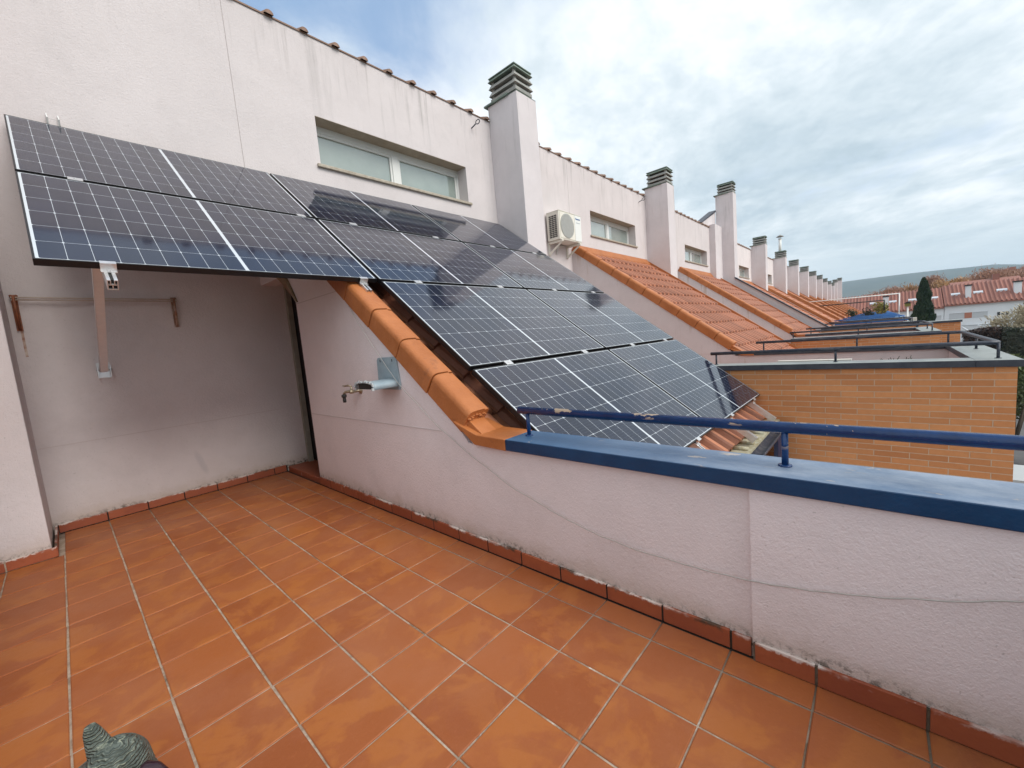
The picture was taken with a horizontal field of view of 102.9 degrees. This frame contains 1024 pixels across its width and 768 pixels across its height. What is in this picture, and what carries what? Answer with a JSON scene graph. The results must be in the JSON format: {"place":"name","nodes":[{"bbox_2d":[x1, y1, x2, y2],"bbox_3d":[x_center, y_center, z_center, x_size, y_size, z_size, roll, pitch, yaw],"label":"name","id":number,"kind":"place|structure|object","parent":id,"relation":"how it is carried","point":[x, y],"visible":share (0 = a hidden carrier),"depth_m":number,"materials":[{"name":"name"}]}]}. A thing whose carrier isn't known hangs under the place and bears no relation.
{"place":"outdoors","nodes":[
{"label":"outdoors","id":0,"kind":"place"},
{"bbox_2d":[78,722,168,767],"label":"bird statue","id":1,"kind":"object","parent":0,"point":[103,748],"visible":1,"depth_m":0.93,"materials":[{"name":"grey stone"}]},
{"bbox_2d":[239,0,1023,282],"label":"sky","id":2,"kind":"structure","parent":0,"point":[878,138],"materials":[{"name":"white"}]},
{"bbox_2d":[842,264,1023,297],"bbox_3d":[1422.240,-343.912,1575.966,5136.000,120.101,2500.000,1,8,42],"label":"hill","id":3,"kind":"structure","parent":0,"point":[857,288],"depth_m":1222.85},
{"bbox_2d":[941,277,1023,341],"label":"white house","id":4,"kind":"structure","parent":0,"point":[971,303],"depth_m":56.23,"materials":[{"name":"grey paint"}]},
{"bbox_2d":[997,311,1009,315],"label":"window","id":5,"kind":"structure","parent":4,"relation":"in","point":[998,312],"depth_m":54.53,"materials":[{"name":"white"}]},
{"bbox_2d":[997,266,1020,271],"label":"apartment block","id":6,"kind":"structure","parent":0,"point":[1009,268],"depth_m":113.96,"materials":[{"name":"brown brick"}]},
{"bbox_2d":[1014,416,1023,464],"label":"road","id":7,"kind":"structure","parent":0,"point":[1018,457],"depth_m":18.59,"materials":[{"name":"grey asphalt"}]},
{"bbox_2d":[961,323,998,329],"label":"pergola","id":8,"kind":"object","parent":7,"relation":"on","point":[974,324],"visible":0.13,"depth_m":55.89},
{"label":"ground","id":9,"kind":"structure","parent":0,"visible":0},
{"bbox_2d":[0,0,1023,767],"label":"terraced house","id":10,"kind":"structure","parent":9,"relation":"on","point":[232,380],"depth_m":2.99,"materials":[{"name":"paint"}]},
{"bbox_2d":[45,113,118,289],"bbox_3d":[-2.772,-1.278,2.590,2.032,1.626,0.068,1,8,42],"label":"mounting rail","id":11,"kind":"object","parent":10,"relation":"attached to","point":[108,269],"visible":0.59,"depth_m":2.02,"materials":[{"name":"metal"}]},
{"bbox_2d":[9,295,179,330],"bbox_3d":[-3.342,-0.588,3.342,0.068,0.265,0.962,1,8,42],"label":"clothes rack","id":12,"kind":"object","parent":10,"relation":"attached to","point":[16,312],"visible":0.93,"depth_m":3.16,"materials":[{"name":"beige metal"}]},
{"bbox_2d":[91,268,111,377],"bbox_3d":[-2.886,-0.475,2.865,1.387,0.864,0.095,1,8,42],"label":"support strut","id":13,"kind":"object","parent":10,"relation":"attached to","point":[104,368],"visible":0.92,"depth_m":2.93,"materials":[{"name":"white metal"}]},
{"bbox_2d":[291,296,317,459],"bbox_3d":[-1.944,-0.160,4.187,1.021,2.050,0.035,1,8,42],"label":"door","id":14,"kind":"structure","parent":10,"relation":"in","point":[296,321],"depth_m":4.49,"materials":[{"name":"black"}]},
{"bbox_2d":[297,214,371,292],"bbox_3d":[-1.850,-1.407,3.590,2.003,1.513,0.068,1,8,42],"label":"mounting rail","id":15,"kind":"object","parent":10,"relation":"attached to","point":[362,283],"visible":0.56,"depth_m":3.03,"materials":[{"name":"metal"}]},
{"bbox_2d":[4,114,313,217],"bbox_3d":[-2.727,-1.707,3.308,1.722,0.036,1.134,-12,46,-47],"label":"solar panel","id":16,"kind":"object","parent":15,"relation":"attached to","point":[41,148],"visible":0.83,"depth_m":3.10,"materials":[{"name":"black"}]},
{"bbox_2d":[15,171,376,282],"bbox_3d":[-1.975,-1.011,2.757,1.722,0.035,1.134,-12,46,-47],"label":"solar panel","id":17,"kind":"object","parent":15,"relation":"attached to","point":[74,223],"visible":1,"depth_m":2.51,"materials":[{"name":"black"}]},
{"bbox_2d":[341,385,362,402],"bbox_3d":[-1.210,0.068,3.082,0.158,0.134,0.085,-6,6,-12],"label":"garden tap","id":18,"kind":"object","parent":10,"relation":"attached to","point":[350,391],"visible":0.9,"depth_m":3.07,"materials":[{"name":"gold metal"}]},
{"bbox_2d":[353,357,400,390],"bbox_3d":[-0.916,-0.060,2.731,0.267,0.222,0.213,1,8,42],"label":"hose holder","id":19,"kind":"object","parent":10,"relation":"attached to","point":[386,380],"visible":1,"depth_m":2.73,"materials":[{"name":"grey metal"}]},
{"bbox_2d":[315,116,472,204],"bbox_3d":[-1.526,-2.908,5.543,0.280,0.567,2.370,1,8,42],"label":"window","id":20,"kind":"structure","parent":10,"relation":"in","point":[343,149],"depth_m":5.44,"materials":[{"name":"white glass"}]},
{"bbox_2d":[349,222,513,364],"bbox_3d":[-0.722,-0.727,3.365,3.958,2.980,0.089,1,8,42],"label":"mounting rail","id":21,"kind":"object","parent":10,"relation":"attached to","point":[508,362],"visible":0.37,"depth_m":2.85,"materials":[{"name":"metal"}]},
{"bbox_2d":[317,219,522,288],"bbox_3d":[-0.819,-1.247,4.039,1.722,0.035,1.134,-12,46,-47],"label":"solar panel","id":22,"kind":"object","parent":21,"relation":"attached to","point":[380,255],"visible":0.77,"depth_m":3.86,"materials":[{"name":"black"}]},
{"bbox_2d":[380,281,604,370],"bbox_3d":[-0.067,-0.552,3.489,1.722,0.035,1.134,-12,46,-47],"label":"solar panel","id":23,"kind":"object","parent":21,"relation":"attached to","point":[469,328],"visible":0.87,"depth_m":3.27,"materials":[{"name":"black"}]},
{"bbox_2d":[471,349,712,446],"bbox_3d":[0.685,0.144,2.938,1.722,0.036,1.134,-12,46,-47],"label":"solar panel","id":24,"kind":"object","parent":21,"relation":"attached to","point":[605,380],"visible":0.58,"depth_m":2.87,"materials":[{"name":"black"}]},
{"bbox_2d":[0,471,1018,767],"bbox_3d":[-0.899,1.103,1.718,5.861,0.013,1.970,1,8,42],"label":"terrace floor","id":25,"kind":"structure","parent":10,"relation":"on","point":[460,710],"depth_m":1.58,"materials":[{"name":"tile"}]},
{"bbox_2d":[433,236,704,448],"bbox_3d":[-0.065,-0.862,4.093,3.958,2.980,0.089,1,8,42],"label":"mounting rail","id":26,"kind":"object","parent":10,"relation":"attached to","point":[696,445],"visible":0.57,"depth_m":3.02,"materials":[{"name":"metal"}]},
{"bbox_2d":[270,173,459,241],"bbox_3d":[-1.571,-1.943,4.589,1.722,0.036,1.134,-12,46,-47],"label":"solar panel","id":27,"kind":"object","parent":26,"relation":"on","point":[321,202],"visible":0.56,"depth_m":4.43,"materials":[{"name":"black"}]},
{"bbox_2d":[490,245,757,442],"bbox_3d":[0.561,-0.979,4.770,3.982,2.998,0.089,1,8,42],"label":"mounting rail","id":28,"kind":"object","parent":10,"relation":"attached to","point":[750,437],"visible":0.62,"depth_m":3.62,"materials":[{"name":"metal"}]},
{"bbox_2d":[412,205,545,254],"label":"solar panel","id":29,"kind":"object","parent":28,"relation":"on","point":[462,229],"visible":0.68,"depth_m":5.74,"materials":[{"name":"black"}]},
{"bbox_2d":[532,252,775,420],"bbox_3d":[1.146,-1.098,5.418,3.982,2.998,0.089,1,8,42],"label":"mounting rail","id":30,"kind":"object","parent":10,"relation":"attached to","point":[762,411],"visible":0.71,"depth_m":4.30,"materials":[{"name":"metal"}]},
{"bbox_2d":[463,242,603,292],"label":"solar panel","id":31,"kind":"object","parent":30,"relation":"attached to","point":[525,270],"visible":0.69,"depth_m":5.18,"materials":[{"name":"black"}]},
{"bbox_2d":[526,289,672,349],"bbox_3d":[1.089,-0.788,4.770,1.722,0.035,1.134,-12,46,-47],"label":"solar panel","id":32,"kind":"object","parent":30,"relation":"attached to","point":[605,320],"visible":0.84,"depth_m":4.62,"materials":[{"name":"black"}]},
{"bbox_2d":[608,339,759,429],"bbox_3d":[1.841,-0.092,4.220,1.722,0.036,1.134,-12,46,-47],"label":"solar panel","id":33,"kind":"object","parent":30,"relation":"attached to","point":[694,382],"visible":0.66,"depth_m":4.07,"materials":[{"name":"black"}]},
{"bbox_2d":[348,305,1023,602],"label":"cable","id":34,"kind":"object","parent":10,"relation":"attached to","point":[721,573],"visible":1,"depth_m":1.41,"materials":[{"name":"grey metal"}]},
{"bbox_2d":[484,61,1023,481],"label":"terraced house","id":35,"kind":"structure","parent":9,"relation":"on","point":[970,386],"depth_m":5.34,"materials":[{"name":"paint"}]},
{"bbox_2d":[546,209,581,258],"bbox_3d":[1.028,-2.901,7.968,0.342,0.775,0.769,1,8,42],"label":"air conditioner","id":36,"kind":"object","parent":35,"relation":"attached to","point":[563,227],"visible":1,"depth_m":7.76,"materials":[{"name":"white"}]},
{"bbox_2d":[590,211,637,247],"bbox_3d":[2.404,-3.696,9.899,0.280,0.567,2.340,1,8,42],"label":"window","id":37,"kind":"structure","parent":35,"relation":"in","point":[603,227],"depth_m":9.94,"materials":[{"name":"white glass"}]},
{"bbox_2d":[777,359,851,361],"bbox_3d":[3.336,-0.258,4.520,0.660,0.018,0.100,1,8,42],"label":"board","id":38,"kind":"object","parent":35,"relation":"on","point":[814,360],"visible":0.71,"depth_m":4.50,"materials":[{"name":"grey wood"}]},
{"bbox_2d":[642,166,941,348],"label":"terraced house","id":39,"kind":"structure","parent":9,"relation":"on","point":[678,245],"depth_m":11.10,"materials":[{"name":"paint"}]},
{"bbox_2d":[685,244,708,266],"bbox_3d":[6.357,-4.456,14.282,0.280,0.552,2.400,1,8,42],"label":"window","id":40,"kind":"structure","parent":39,"relation":"in","point":[692,254],"depth_m":14.46,"materials":[{"name":"white glass"}]},
{"bbox_2d":[749,235,907,325],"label":"terraced house","id":41,"kind":"structure","parent":9,"relation":"on","point":[762,269],"depth_m":20.09,"materials":[{"name":"orange"}]},
{"bbox_2d":[773,235,901,322],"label":"terraced house","id":42,"kind":"structure","parent":9,"relation":"on","point":[780,270],"depth_m":24.25,"materials":[{"name":"grey paint"}]},
{"bbox_2d":[811,293,899,313],"bbox_3d":[19.731,-4.148,24.750,5.520,2.047,0.060,1,8,42],"label":"awning frame","id":43,"kind":"object","parent":42,"relation":"on","point":[866,296],"visible":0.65,"depth_m":23.61,"materials":[{"name":"white metal"}]},
{"bbox_2d":[817,275,861,314],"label":"terraced house","id":44,"kind":"structure","parent":9,"relation":"on","point":[819,286],"depth_m":39.49,"materials":[{"name":"grey paint"}]},
{"bbox_2d":[787,259,896,317],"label":"terraced house","id":45,"kind":"structure","parent":9,"relation":"on","point":[793,275],"depth_m":27.96,"materials":[{"name":"grey paint"}]},
{"bbox_2d":[845,309,857,318],"bbox_3d":[22.745,-4.656,27.322,0.594,0.764,0.568,-3,6,16],"label":"terrace shrub","id":46,"kind":"object","parent":45,"relation":"on","point":[852,313],"visible":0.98,"depth_m":27.22,"materials":[{"name":"green plant"}]},
{"bbox_2d":[821,300,884,309],"bbox_3d":[22.146,-5.126,27.828,4.875,0.682,0.070,1,8,42],"label":"awning frame","id":47,"kind":"object","parent":45,"relation":"attached to","point":[858,302],"visible":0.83,"depth_m":26.96,"materials":[{"name":"black"}]},
{"bbox_2d":[860,307,874,315],"bbox_3d":[23.543,-4.707,27.053,0.640,0.785,0.757,-5,6,-2],"label":"terrace shrub","id":48,"kind":"object","parent":45,"relation":"on","point":[868,312],"visible":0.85,"depth_m":26.99,"materials":[{"name":"green plant"}]},
{"bbox_2d":[871,302,888,316],"bbox_3d":[25.119,-5.063,27.838,0.966,1.158,0.916,1,8,42],"label":"terrace shrub","id":49,"kind":"object","parent":45,"relation":"on","point":[878,309],"visible":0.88,"depth_m":27.71,"materials":[{"name":"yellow plant"}]},
{"bbox_2d":[799,266,893,318],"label":"terraced house","id":50,"kind":"structure","parent":9,"relation":"on","point":[804,280],"depth_m":31.81,"materials":[{"name":"grey paint"}]},
{"bbox_2d":[832,279,862,313],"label":"terraced house","id":51,"kind":"structure","parent":9,"relation":"on","point":[836,288],"depth_m":53.53,"materials":[{"name":"grey paint"}]},
{"bbox_2d":[837,278,860,311],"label":"terraced house","id":52,"kind":"structure","parent":9,"relation":"on","point":[839,288],"depth_m":59.65,"materials":[{"name":"grey paint"}]},
{"bbox_2d":[809,271,892,315],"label":"terraced house","id":53,"kind":"structure","parent":9,"relation":"on","point":[812,284],"depth_m":35.69,"materials":[{"name":"grey paint"}]},
{"bbox_2d":[831,282,873,313],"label":"terraced house","id":54,"kind":"structure","parent":9,"relation":"on","point":[833,290],"depth_m":49.95,"materials":[{"name":"grey paint"}]},
{"bbox_2d":[823,278,889,313],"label":"terraced house","id":55,"kind":"structure","parent":9,"relation":"on","point":[825,288],"depth_m":43.28,"materials":[{"name":"grey paint"}]},
{"bbox_2d":[828,281,888,313],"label":"terraced house","id":56,"kind":"structure","parent":9,"relation":"on","point":[829,290],"depth_m":46.83,"materials":[{"name":"grey paint"}]},
{"bbox_2d":[866,284,909,295],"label":"autumn tree","id":57,"kind":"object","parent":9,"relation":"on","point":[895,289],"visible":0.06,"depth_m":89.24,"materials":[{"name":"brown plant"}]},
{"bbox_2d":[842,287,943,320],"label":"white house","id":58,"kind":"structure","parent":9,"relation":"on","point":[892,301],"depth_m":62.25,"materials":[{"name":"grey"}]},
{"bbox_2d":[901,282,917,290],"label":"autumn tree","id":59,"kind":"object","parent":9,"relation":"on","point":[912,287],"visible":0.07,"depth_m":89.67,"materials":[{"name":"brown plant"}]},
{"bbox_2d":[908,277,936,326],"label":"cypress tree","id":60,"kind":"object","parent":9,"relation":"on","point":[923,308],"visible":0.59,"depth_m":42.78,"materials":[{"name":"green plant"}]},
{"bbox_2d":[914,275,949,289],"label":"autumn tree","id":61,"kind":"object","parent":9,"relation":"on","point":[931,280],"visible":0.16,"depth_m":84.15,"materials":[{"name":"brown plant"}]},
{"bbox_2d":[931,276,970,287],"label":"autumn tree","id":62,"kind":"object","parent":9,"relation":"on","point":[939,283],"visible":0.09,"depth_m":80.09,"materials":[{"name":"brown plant"}]},
{"bbox_2d":[961,326,1002,349],"bbox_3d":[38.735,-2.138,33.703,2.203,5.202,2.404,1,8,42],"label":"hedge","id":63,"kind":"object","parent":9,"relation":"on","point":[993,332],"visible":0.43,"depth_m":32.79,"materials":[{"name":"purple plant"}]},
{"bbox_2d":[949,273,1020,285],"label":"distant house","id":64,"kind":"structure","parent":9,"relation":"on","point":[995,277],"depth_m":74.15,"materials":[{"name":"red tile"}]},
{"bbox_2d":[963,263,1016,280],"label":"autumn tree","id":65,"kind":"object","parent":9,"relation":"on","point":[985,274],"visible":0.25,"depth_m":93.11,"materials":[{"name":"brown plant"}]},
{"bbox_2d":[980,302,1023,327],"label":"bare tree","id":66,"kind":"object","parent":9,"relation":"on","point":[1017,322],"visible":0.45,"depth_m":38.20,"materials":[{"name":"brown plant"}]},
{"bbox_2d":[999,326,1023,358],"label":"hedge","id":67,"kind":"object","parent":9,"relation":"on","point":[1012,339],"visible":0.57,"depth_m":31.29,"materials":[{"name":"green plant"}]},
{"bbox_2d":[1003,267,1023,277],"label":"autumn tree","id":68,"kind":"object","parent":9,"relation":"on","point":[1017,273],"visible":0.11,"depth_m":88.16,"materials":[{"name":"brown plant"}]},
{"bbox_2d":[1011,353,1023,434],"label":"garden shrub","id":69,"kind":"object","parent":9,"relation":"on","point":[1020,395],"visible":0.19,"depth_m":19.66,"materials":[{"name":"green plant"}]},
{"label":"pavement","id":70,"kind":"structure","parent":0,"visible":0},
{"bbox_2d":[698,180,962,342],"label":"terraced house","id":71,"kind":"structure","parent":70,"relation":"on","point":[730,259],"depth_m":15.48,"materials":[{"name":"orange"}]},
{"bbox_2d":[739,265,749,278],"bbox_3d":[10.837,-5.250,19.249,0.280,0.532,1.990,1,8,42],"label":"window","id":72,"kind":"structure","parent":71,"relation":"in","point":[741,268],"depth_m":19.55,"materials":[{"name":"white"}]},
{"bbox_2d":[904,301,910,320],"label":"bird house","id":73,"kind":"structure","parent":70,"relation":"on","point":[907,304],"depth_m":22.62,"materials":[{"name":"brown"}]},
{"bbox_2d":[1013,464,1023,482],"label":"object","id":74,"kind":"object","parent":70,"relation":"on","point":[1018,473],"visible":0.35,"depth_m":9.82,"materials":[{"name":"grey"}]}
]}

